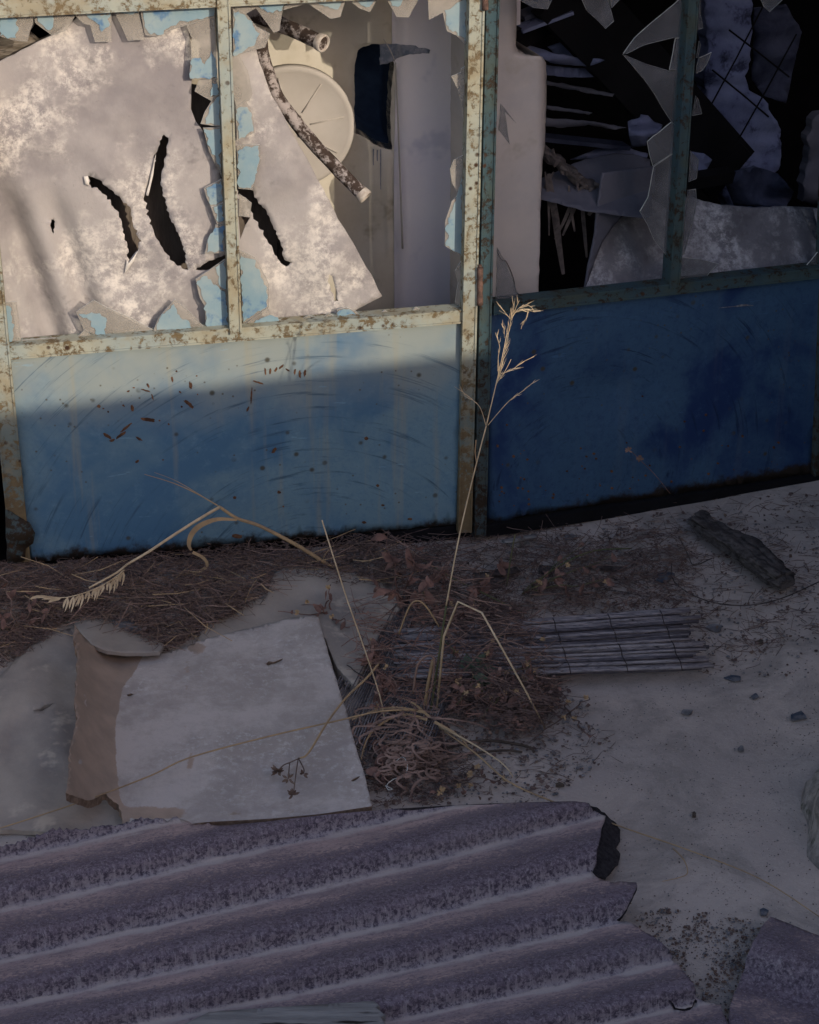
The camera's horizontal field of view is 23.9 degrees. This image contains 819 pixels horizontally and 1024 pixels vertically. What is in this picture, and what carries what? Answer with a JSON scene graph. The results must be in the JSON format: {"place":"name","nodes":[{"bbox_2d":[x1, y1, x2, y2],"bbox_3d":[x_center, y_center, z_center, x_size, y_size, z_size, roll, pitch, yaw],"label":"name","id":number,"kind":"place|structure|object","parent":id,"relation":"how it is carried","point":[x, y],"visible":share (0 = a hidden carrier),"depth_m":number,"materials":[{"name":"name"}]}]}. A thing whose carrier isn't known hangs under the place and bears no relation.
{"place":"outdoors","nodes":[
{"label":"outdoors","id":0,"kind":"place"},
{"bbox_2d":[0,182,817,563],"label":"floor","id":1,"kind":"structure","parent":0,"point":[574,264],"depth_m":6.16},
{"bbox_2d":[188,0,520,311],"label":"partition wall","id":2,"kind":"structure","parent":1,"relation":"on","point":[355,61],"depth_m":4.50,"materials":[{"name":"paint"}]},
{"bbox_2d":[254,29,370,202],"bbox_3d":[-0.209,-0.854,4.174,0.264,0.362,0.042,9,29,15],"label":"bent pipe","id":3,"kind":"object","parent":2,"relation":"attached to","point":[341,173],"visible":0.84,"depth_m":4.18,"materials":[{"name":"metal"}]},
{"bbox_2d":[244,6,329,52],"bbox_3d":[-0.261,-1.029,4.110,0.203,0.078,0.048,16,32,26],"label":"bent pipe","id":4,"kind":"object","parent":3,"relation":"attached to","point":[318,42],"visible":0.98,"depth_m":4.10,"materials":[{"name":"metal"}]},
{"bbox_2d":[273,64,354,180],"bbox_3d":[-0.264,-0.862,4.356,0.289,0.283,0.059,-5,29,-9],"label":"round plate","id":5,"kind":"object","parent":2,"relation":"attached to","point":[318,100],"visible":0.31,"depth_m":4.36,"materials":[{"name":"white ceramic"}]},
{"bbox_2d":[383,39,403,248],"bbox_3d":[-0.037,-0.838,4.443,0.050,0.494,0.014,2,28,3],"label":"hanging cord","id":6,"kind":"object","parent":2,"relation":"hanging from","point":[402,245],"visible":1,"depth_m":4.45,"materials":[{"name":"beige plastic"}]},
{"bbox_2d":[450,0,546,303],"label":"plastered post","id":7,"kind":"object","parent":2,"relation":"attached to","point":[522,89],"visible":0.41,"depth_m":4.30,"materials":[{"name":"beige paint"}]},
{"bbox_2d":[516,19,551,46],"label":"roof beam","id":8,"kind":"structure","parent":7,"relation":"on","point":[528,39],"depth_m":4.42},
{"bbox_2d":[520,3,536,20],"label":"roof beam","id":9,"kind":"structure","parent":8,"relation":"on","point":[526,13],"depth_m":4.42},
{"bbox_2d":[517,11,573,33],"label":"roof beam","id":10,"kind":"structure","parent":8,"relation":"on","point":[534,23],"depth_m":4.38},
{"bbox_2d":[531,0,754,198],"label":"roof beam","id":11,"kind":"structure","parent":2,"relation":"attached to","point":[582,34],"depth_m":4.61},
{"bbox_2d":[527,46,603,65],"bbox_3d":[0.348,-1.058,4.476,0.216,0.070,0.048,-6,29,-12],"label":"slumped sheet","id":12,"kind":"object","parent":11,"relation":"on","point":[554,58],"visible":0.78,"depth_m":4.47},
{"bbox_2d":[546,65,593,77],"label":"slumped sheet","id":13,"kind":"object","parent":11,"relation":"on","point":[558,71],"visible":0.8,"depth_m":4.57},
{"bbox_2d":[548,42,573,56],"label":"slumped sheet","id":14,"kind":"object","parent":13,"relation":"on","point":[558,48],"visible":0.23,"depth_m":4.54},
{"bbox_2d":[546,81,613,96],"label":"slumped sheet","id":15,"kind":"object","parent":11,"relation":"on","point":[578,88],"visible":0.98,"depth_m":4.62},
{"bbox_2d":[545,133,630,150],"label":"roof beam","id":16,"kind":"structure","parent":11,"relation":"attached to","point":[584,141],"depth_m":4.69,"materials":[{"name":"grey wood"}]},
{"bbox_2d":[570,148,647,159],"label":"slumped sheet","id":17,"kind":"object","parent":11,"relation":"attached to","point":[598,152],"visible":0.51,"depth_m":4.79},
{"bbox_2d":[628,114,661,147],"bbox_3d":[0.569,-0.910,4.661,0.090,0.088,0.105,1,28,0],"label":"crumpled rag","id":18,"kind":"object","parent":11,"relation":"on","point":[642,129],"visible":0.99,"depth_m":4.65,"materials":[{"name":"fabric"}]},
{"bbox_2d":[545,118,625,129],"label":"slumped sheet","id":19,"kind":"object","parent":18,"relation":"on","point":[558,123],"visible":0.95,"depth_m":4.55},
{"bbox_2d":[546,105,591,114],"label":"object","id":20,"kind":"object","parent":19,"relation":"on","point":[556,108],"visible":0.99,"depth_m":4.58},
{"bbox_2d":[686,166,735,190],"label":"roof beam","id":21,"kind":"structure","parent":11,"relation":"attached to","point":[717,176],"depth_m":4.80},
{"bbox_2d":[690,151,711,170],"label":"slumped sheet","id":22,"kind":"object","parent":21,"relation":"on","point":[704,162],"visible":0.92,"depth_m":4.83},
{"bbox_2d":[726,165,793,206],"bbox_3d":[0.911,-0.843,5.006,0.279,0.137,0.088,-15,32,-26],"label":"slumped sheet","id":23,"kind":"object","parent":21,"relation":"on","point":[753,186],"visible":0.88,"depth_m":5.01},
{"bbox_2d":[707,6,796,155],"bbox_3d":[0.837,-1.058,4.773,0.239,0.384,0.030,-10,30,-18],"label":"wire grid","id":24,"kind":"object","parent":11,"relation":"attached to","point":[741,93],"visible":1,"depth_m":4.76,"materials":[{"name":"black metal"}]},
{"bbox_2d":[330,524,456,548],"bbox_3d":[-0.039,0.050,4.544,0.295,0.041,0.050,-5,29,-9],"label":"door sill","id":25,"kind":"structure","parent":1,"relation":"on","point":[436,531],"depth_m":4.53,"materials":[{"name":"metal"}]},
{"bbox_2d":[30,0,818,182],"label":"back wall","id":26,"kind":"structure","parent":1,"relation":"on","point":[791,114],"depth_m":6.71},
{"bbox_2d":[586,199,665,286],"bbox_3d":[0.516,-0.598,4.555,0.302,0.230,0.173,-10,30,-19],"label":"mottled sheet","id":27,"kind":"object","parent":1,"relation":"on","point":[630,250],"visible":0.47,"depth_m":4.55,"materials":[{"name":"grey metal"}]},
{"bbox_2d":[541,153,651,218],"bbox_3d":[0.435,-0.759,4.516,0.276,0.094,0.249,1,28,0],"label":"grey sheet","id":28,"kind":"object","parent":27,"relation":"on","point":[593,168],"visible":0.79,"depth_m":4.47,"materials":[{"name":"grey metal"}]},
{"bbox_2d":[543,144,598,274],"bbox_3d":[0.370,-0.702,4.482,0.167,0.314,0.051,-8,29,-15],"label":"wrapped pole","id":29,"kind":"object","parent":28,"relation":"on","point":[570,172],"visible":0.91,"depth_m":4.46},
{"bbox_2d":[584,166,654,286],"bbox_3d":[0.484,-0.648,4.518,0.240,0.316,0.024,-24,37,-38],"label":"curled sheet","id":30,"kind":"object","parent":27,"relation":"on","point":[616,185],"visible":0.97,"depth_m":4.48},
{"bbox_2d":[0,480,818,1022],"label":"ground","id":31,"kind":"structure","parent":0,"point":[746,796],"depth_m":3.83,"materials":[{"name":"grey concrete"}]},
{"bbox_2d":[0,581,59,632],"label":"dry weed","id":32,"kind":"object","parent":31,"relation":"on","point":[11,594],"visible":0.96,"depth_m":4.12,"materials":[{"name":"brown plant"}]},
{"bbox_2d":[0,628,121,834],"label":"grey matting","id":33,"kind":"object","parent":31,"relation":"on","point":[37,711],"visible":0.6,"depth_m":3.78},
{"bbox_2d":[112,618,142,633],"bbox_3d":[-0.597,0.246,4.134,0.080,0.020,0.027,17,32,29],"label":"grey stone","id":34,"kind":"object","parent":31,"relation":"on","point":[120,625],"visible":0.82,"depth_m":4.13,"materials":[{"name":"grey stone"}]},
{"bbox_2d":[31,472,348,611],"bbox_3d":[-0.492,0.058,4.247,0.731,0.279,0.159,-13,31,-23],"label":"bent reed","id":35,"kind":"object","parent":31,"relation":"on","point":[118,577],"visible":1,"depth_m":4.23,"materials":[{"name":"plant"}]},
{"bbox_2d":[0,529,417,667],"bbox_3d":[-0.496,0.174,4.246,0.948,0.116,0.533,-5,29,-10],"label":"straw litter","id":36,"kind":"object","parent":31,"relation":"on","point":[158,584],"visible":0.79,"depth_m":4.21,"materials":[{"name":"brown plant"}]},
{"bbox_2d":[66,615,371,825],"bbox_3d":[-0.389,0.358,3.812,0.549,0.164,0.807,-3,28,-8],"label":"fibreboard pad","id":37,"kind":"object","parent":31,"relation":"on","point":[142,709],"visible":0.94,"depth_m":3.78,"materials":[{"name":"white cardboard"}]},
{"bbox_2d":[0,709,417,828],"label":"dry straw","id":38,"kind":"object","parent":37,"relation":"on","point":[223,748],"visible":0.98,"depth_m":3.70,"materials":[{"name":"beige plant"}]},
{"bbox_2d":[271,758,307,798],"bbox_3d":[-0.215,0.494,3.617,0.069,0.020,0.115,-12,31,-22],"label":"seed cluster","id":39,"kind":"object","parent":37,"relation":"on","point":[291,792],"visible":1,"depth_m":3.63,"materials":[{"name":"plant"}]},
{"bbox_2d":[300,661,380,758],"bbox_3d":[-0.135,0.385,3.793,0.019,0.029,0.334,13,30,21],"label":"dry stalk","id":40,"kind":"object","parent":37,"relation":"on","point":[342,701],"visible":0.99,"depth_m":3.79,"materials":[{"name":"plant"}]},
{"bbox_2d":[198,567,400,694],"bbox_3d":[-0.224,0.237,4.175,0.385,0.043,0.435,9,29,16],"label":"stone slab","id":41,"kind":"object","parent":31,"relation":"on","point":[312,589],"depth_m":4.21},
{"bbox_2d":[279,584,349,629],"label":"dry weed","id":42,"kind":"object","parent":41,"relation":"on","point":[319,608],"visible":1,"depth_m":4.17,"materials":[{"name":"brown plant"}]},
{"bbox_2d":[321,520,385,722],"bbox_3d":[-0.107,0.221,3.807,0.164,0.414,0.011,20,34,32],"label":"dry straw","id":43,"kind":"object","parent":31,"relation":"on","point":[353,616],"visible":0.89,"depth_m":3.80,"materials":[{"name":"beige plant"}]},
{"bbox_2d":[0,801,727,1023],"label":"corrugated sheet","id":44,"kind":"object","parent":31,"relation":"on","point":[502,913],"visible":0.99,"depth_m":3.25,"materials":[{"name":"grey metal"}]},
{"bbox_2d":[185,1001,385,1023],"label":"wooden plank","id":45,"kind":"object","parent":44,"relation":"on","point":[365,1012],"visible":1,"depth_m":3.02,"materials":[{"name":"grey wood"}]},
{"bbox_2d":[354,638,397,709],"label":"dry weed","id":46,"kind":"object","parent":31,"relation":"on","point":[382,681],"visible":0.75,"depth_m":3.90,"materials":[{"name":"brown plant"}]},
{"bbox_2d":[337,587,421,755],"bbox_3d":[-0.076,0.309,4.041,0.133,0.027,0.645,6,29,11],"label":"reed mat","id":47,"kind":"object","parent":31,"relation":"on","point":[398,618],"visible":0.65,"depth_m":3.96,"materials":[{"name":"wicker"}]},
{"bbox_2d":[362,713,398,781],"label":"dry weed","id":48,"kind":"object","parent":31,"relation":"on","point":[370,771],"visible":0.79,"depth_m":3.71,"materials":[{"name":"brown plant"}]},
{"bbox_2d":[355,678,453,751],"bbox_3d":[-0.002,0.398,3.881,0.164,0.029,0.295,8,29,13],"label":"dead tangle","id":49,"kind":"object","parent":31,"relation":"on","point":[407,705],"visible":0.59,"depth_m":3.87,"materials":[{"name":"plant"}]},
{"bbox_2d":[341,587,476,717],"bbox_3d":[-0.008,0.292,4.017,0.315,0.133,0.587,1,28,0],"label":"dry grass clump","id":50,"kind":"object","parent":31,"relation":"on","point":[382,646],"visible":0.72,"depth_m":4.00,"materials":[{"name":"brown plant"}]},
{"bbox_2d":[371,530,449,608],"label":"dry weed","id":51,"kind":"object","parent":31,"relation":"on","point":[391,561],"visible":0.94,"depth_m":4.19,"materials":[{"name":"brown plant"}]},
{"bbox_2d":[352,697,480,809],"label":"leaf litter","id":52,"kind":"object","parent":31,"relation":"on","point":[416,790],"visible":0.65,"depth_m":3.69,"materials":[{"name":"plant"}]},
{"bbox_2d":[349,698,489,801],"bbox_3d":[-0.004,0.434,3.777,0.291,0.069,0.297,-24,37,-38],"label":"grass tuft","id":53,"kind":"object","parent":31,"relation":"on","point":[422,752],"visible":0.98,"depth_m":3.73,"materials":[{"name":"plant"}]},
{"bbox_2d":[412,654,434,709],"bbox_3d":[0.028,0.344,3.844,0.046,0.143,0.004,1,28,0],"label":"dry straw","id":54,"kind":"object","parent":31,"relation":"on","point":[416,669],"visible":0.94,"depth_m":3.83,"materials":[{"name":"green plant"}]},
{"bbox_2d":[423,659,432,716],"bbox_3d":[0.037,0.354,3.861,0.024,0.139,0.007,1,28,0],"label":"dry straw","id":55,"kind":"object","parent":31,"relation":"on","point":[428,682],"visible":0.82,"depth_m":3.85,"materials":[{"name":"beige plant"}]},
{"bbox_2d":[417,558,513,622],"bbox_3d":[0.108,0.171,4.269,0.149,0.079,0.358,10,30,18],"label":"dry weed","id":56,"kind":"object","parent":31,"relation":"on","point":[500,566],"visible":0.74,"depth_m":4.21,"materials":[{"name":"brown plant"}]},
{"bbox_2d":[425,763,505,797],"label":"dry weed","id":57,"kind":"object","parent":31,"relation":"on","point":[469,775],"visible":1,"depth_m":3.67,"materials":[{"name":"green plant"}]},
{"bbox_2d":[410,550,521,611],"bbox_3d":[0.101,0.147,4.318,0.058,0.040,0.371,-23,36,-37],"label":"green stalk","id":58,"kind":"object","parent":31,"relation":"on","point":[479,590],"visible":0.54,"depth_m":4.24,"materials":[{"name":"plant"}]},
{"bbox_2d":[438,726,512,776],"bbox_3d":[0.124,0.456,3.735,0.011,0.028,0.205,-23,36,-37],"label":"dry straw","id":59,"kind":"object","parent":31,"relation":"on","point":[461,737],"visible":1,"depth_m":3.72,"materials":[{"name":"beige plant"}]},
{"bbox_2d":[458,653,494,687],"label":"dry weed","id":60,"kind":"object","parent":31,"relation":"on","point":[471,666],"visible":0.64,"depth_m":3.97,"materials":[{"name":"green plant"}]},
{"bbox_2d":[369,528,584,717],"bbox_3d":[0.140,0.217,4.156,0.376,0.142,0.910,-10,30,-18],"label":"dry plant debris","id":61,"kind":"object","parent":31,"relation":"on","point":[498,623],"visible":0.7,"depth_m":4.09,"materials":[{"name":"brown plant"}]},
{"bbox_2d":[432,749,521,760],"bbox_3d":[0.131,0.473,3.770,0.179,0.012,0.013,-4,28,-8],"label":"straw","id":62,"kind":"object","parent":31,"relation":"on","point":[500,750],"visible":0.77,"depth_m":3.77,"materials":[{"name":"brown plant"}]},
{"bbox_2d":[430,298,540,713],"bbox_3d":[0.141,-0.004,3.764,0.244,0.863,0.095,-9,30,-18],"label":"grass stalk","id":63,"kind":"object","parent":31,"relation":"on","point":[476,459],"depth_m":3.67,"materials":[{"name":"plant"}]},
{"bbox_2d":[439,631,531,709],"bbox_3d":[0.159,0.317,3.982,0.195,0.094,0.321,1,28,0],"label":"dry weed","id":64,"kind":"object","parent":31,"relation":"on","point":[457,684],"visible":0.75,"depth_m":3.92,"materials":[{"name":"brown plant"}]},
{"bbox_2d":[438,739,534,752],"bbox_3d":[0.146,0.460,3.791,0.198,0.016,0.037,1,28,0],"label":"straw","id":65,"kind":"object","parent":31,"relation":"on","point":[502,741],"visible":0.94,"depth_m":3.79,"materials":[{"name":"brown plant"}]},
{"bbox_2d":[435,601,545,728],"bbox_3d":[0.158,0.316,3.782,0.225,0.292,0.081,4,28,7],"label":"dry straw","id":66,"kind":"object","parent":31,"relation":"on","point":[443,642],"visible":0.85,"depth_m":3.76,"materials":[{"name":"beige plant"}]},
{"bbox_2d":[482,577,504,588],"bbox_3d":[0.190,0.158,4.372,0.054,0.015,0.038,-2,28,-5],"label":"rotten board","id":67,"kind":"object","parent":31,"relation":"on","point":[494,579],"visible":0.41,"depth_m":4.37,"materials":[{"name":"green wood"}]},
{"bbox_2d":[472,567,519,579],"bbox_3d":[0.196,0.138,4.394,0.108,0.019,0.041,-12,31,-22],"label":"rotten wood","id":68,"kind":"object","parent":31,"relation":"on","point":[513,570],"visible":0.73,"depth_m":4.38,"materials":[{"name":"brown wood"}]},
{"bbox_2d":[425,592,575,737],"bbox_3d":[0.171,0.309,3.999,0.297,0.102,0.601,1,28,0],"label":"dry plant debris","id":69,"kind":"object","parent":31,"relation":"on","point":[514,720],"visible":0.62,"depth_m":3.91,"materials":[{"name":"brown plant"}]},
{"bbox_2d":[483,637,547,722],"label":"dry weed","id":70,"kind":"object","parent":31,"relation":"on","point":[514,698],"visible":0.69,"depth_m":3.89,"materials":[{"name":"brown plant"}]},
{"bbox_2d":[501,533,537,542],"bbox_3d":[0.259,0.062,4.545,0.087,0.011,0.025,-11,30,-21],"label":"rotten wood","id":71,"kind":"object","parent":31,"relation":"on","point":[526,537],"visible":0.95,"depth_m":4.54,"materials":[{"name":"grey wood"}]},
{"bbox_2d":[419,693,621,805],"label":"twig litter","id":72,"kind":"object","parent":31,"relation":"on","point":[541,781],"visible":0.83,"depth_m":3.76,"materials":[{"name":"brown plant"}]},
{"bbox_2d":[378,516,715,619],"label":"dead leaves","id":73,"kind":"object","parent":31,"relation":"on","point":[574,580],"visible":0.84,"depth_m":4.41,"materials":[{"name":"brown plant"}]},
{"bbox_2d":[625,447,669,492],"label":"dry flower","id":74,"kind":"object","parent":73,"relation":"attached to","point":[639,458],"visible":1,"depth_m":4.47,"materials":[{"name":"brown plant"}]},
{"bbox_2d":[392,607,713,680],"bbox_3d":[0.298,0.271,4.093,0.667,0.033,0.300,1,28,0],"label":"reed mat","id":75,"kind":"object","parent":31,"relation":"on","point":[651,640],"visible":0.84,"depth_m":4.06,"materials":[{"name":"grey wicker"}]},
{"bbox_2d":[398,600,439,633],"bbox_3d":[0.020,0.219,4.016,0.087,0.083,0.004,1,28,0],"label":"dry straw","id":76,"kind":"object","parent":75,"relation":"on","point":[430,612],"visible":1,"depth_m":4.01,"materials":[{"name":"beige plant"}]},
{"bbox_2d":[528,681,591,742],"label":"dry weed","id":77,"kind":"object","parent":31,"relation":"on","point":[585,697],"visible":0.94,"depth_m":3.88,"materials":[{"name":"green plant"}]},
{"bbox_2d":[522,541,616,595],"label":"dry weed","id":78,"kind":"object","parent":31,"relation":"on","point":[557,580],"visible":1,"depth_m":4.31,"materials":[{"name":"brown plant"}]},
{"bbox_2d":[531,548,631,586],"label":"green stalk","id":79,"kind":"object","parent":31,"relation":"on","point":[583,554],"visible":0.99,"depth_m":4.40,"materials":[{"name":"plant"}]},
{"bbox_2d":[599,566,626,571],"bbox_3d":[0.467,0.130,4.434,0.065,0.010,0.016,1,28,0],"label":"bark piece","id":80,"kind":"object","parent":31,"relation":"on","point":[612,568],"visible":0.88,"depth_m":4.43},
{"bbox_2d":[438,727,818,916],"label":"cable","id":81,"kind":"object","parent":31,"relation":"on","point":[474,752],"visible":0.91,"depth_m":3.56,"materials":[{"name":"black rubber"}]},
{"bbox_2d":[486,474,818,536],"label":"door sill","id":82,"kind":"structure","parent":31,"relation":"on","point":[576,515],"depth_m":4.67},
{"bbox_2d":[507,489,818,676],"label":"twig litter","id":83,"kind":"object","parent":31,"relation":"on","point":[712,600],"visible":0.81,"depth_m":4.39,"materials":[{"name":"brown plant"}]},
{"bbox_2d":[656,571,674,582],"bbox_3d":[0.582,0.149,4.399,0.046,0.007,0.045,1,28,0],"label":"glass fragment","id":84,"kind":"object","parent":31,"relation":"on","point":[664,578],"visible":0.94,"depth_m":4.40,"materials":[{"name":"glass"}]},
{"bbox_2d":[706,624,721,631],"bbox_3d":[0.662,0.252,4.209,0.034,0.007,0.024,5,28,9],"label":"cement chip","id":85,"kind":"object","parent":31,"relation":"on","point":[712,627],"visible":1,"depth_m":4.21,"materials":[{"name":"grey concrete"}]},
{"bbox_2d":[724,675,740,681],"bbox_3d":[0.674,0.347,4.041,0.036,0.003,0.023,1,28,0],"label":"glass fragment","id":86,"kind":"object","parent":31,"relation":"on","point":[734,678],"visible":1,"depth_m":4.04,"materials":[{"name":"glass"}]},
{"bbox_2d":[688,510,795,588],"bbox_3d":[0.766,0.087,4.459,0.086,0.061,0.350,-14,31,-25],"label":"burnt log","id":87,"kind":"object","parent":31,"relation":"on","point":[759,559],"visible":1,"depth_m":4.42,"materials":[{"name":"black wood"}]},
{"bbox_2d":[671,562,818,605],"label":"dry twig","id":88,"kind":"object","parent":31,"relation":"on","point":[740,605],"visible":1,"depth_m":4.29,"materials":[{"name":"brown wood"}]},
{"bbox_2d":[728,917,818,1023],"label":"corrugated sheet","id":89,"kind":"object","parent":31,"relation":"on","point":[778,983],"visible":1,"depth_m":3.17,"materials":[{"name":"grey metal"}]},
{"bbox_2d":[791,711,806,720],"bbox_3d":[0.784,0.412,3.916,0.035,0.006,0.026,-8,29,-15],"label":"glass fragment","id":90,"kind":"object","parent":31,"relation":"on","point":[799,715],"visible":1,"depth_m":3.91,"materials":[{"name":"glass"}]},
{"bbox_2d":[801,768,818,869],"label":"rock","id":91,"kind":"object","parent":31,"relation":"on","point":[810,803],"visible":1,"depth_m":3.57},
{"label":"front wall","id":92,"kind":"object","parent":31,"relation":"on","visible":0},
{"bbox_2d":[50,84,289,269],"bbox_3d":[-0.592,-0.570,4.214,0.878,0.724,0.012,-5,29,-9],"label":"wooden board","id":93,"kind":"object","parent":92,"relation":"attached to","point":[165,232],"visible":0.02,"depth_m":4.18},
{"bbox_2d":[570,665,818,992],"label":"gravel","id":94,"kind":"structure","parent":0,"point":[709,815],"depth_m":3.62,"materials":[{"name":"grey gravel"}]},
{"bbox_2d":[635,907,761,1021],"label":"gravel","id":95,"kind":"structure","parent":0,"point":[745,936],"depth_m":3.30,"materials":[{"name":"grey gravel"}]},
{"bbox_2d":[695,0,780,206],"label":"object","id":96,"kind":"structure","parent":0,"point":[761,134],"depth_m":4.96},
{"bbox_2d":[796,110,818,204],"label":"plaster remnant","id":97,"kind":"object","parent":96,"relation":"attached to","point":[807,180],"visible":1,"depth_m":5.15,"materials":[{"name":"grey paint"}]},
{"bbox_2d":[751,4,801,102],"bbox_3d":[0.972,-1.214,5.130,0.160,0.267,0.057,-12,30,-22],"label":"slumped sheet","id":98,"kind":"object","parent":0,"point":[776,28],"visible":0.91,"depth_m":5.12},
{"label":"lintel","id":99,"kind":"object","parent":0,"visible":0},
{"bbox_2d":[0,0,488,565],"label":"metal door","id":100,"kind":"structure","parent":99,"relation":"attached to","point":[340,422],"depth_m":4.29,"materials":[{"name":"blue paint"}]},
{"bbox_2d":[0,15,71,59],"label":"wooden board","id":101,"kind":"object","parent":100,"relation":"attached to","point":[9,47],"visible":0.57,"depth_m":3.90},
{"bbox_2d":[0,11,227,337],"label":"torn sheet","id":102,"kind":"object","parent":100,"relation":"attached to","point":[80,102],"visible":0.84,"depth_m":4.03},
{"bbox_2d":[232,40,381,319],"bbox_3d":[-0.225,-0.642,4.149,0.339,0.768,0.040,-5,29,-9],"label":"torn sheet","id":103,"kind":"object","parent":100,"relation":"attached to","point":[314,238],"visible":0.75,"depth_m":4.15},
{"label":"side wall","id":104,"kind":"object","parent":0,"visible":0},
{"bbox_2d":[470,0,818,538],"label":"metal door","id":105,"kind":"structure","parent":104,"relation":"attached to","point":[676,380],"depth_m":4.53,"materials":[{"name":"teal paint"}]},
{"bbox_2d":[681,196,816,307],"bbox_3d":[0.831,-0.617,4.589,0.484,0.250,0.184,-9,29,-17],"label":"mottled sheet","id":106,"kind":"object","parent":105,"relation":"attached to","point":[728,237],"visible":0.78,"depth_m":4.57,"materials":[{"name":"grey metal"}]},
{"bbox_2d":[801,208,816,238],"bbox_3d":[0.973,-0.689,4.666,0.037,0.084,0.059,-21,35,-35],"label":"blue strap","id":107,"kind":"object","parent":106,"relation":"hanging from","point":[809,215],"visible":0.86,"depth_m":4.66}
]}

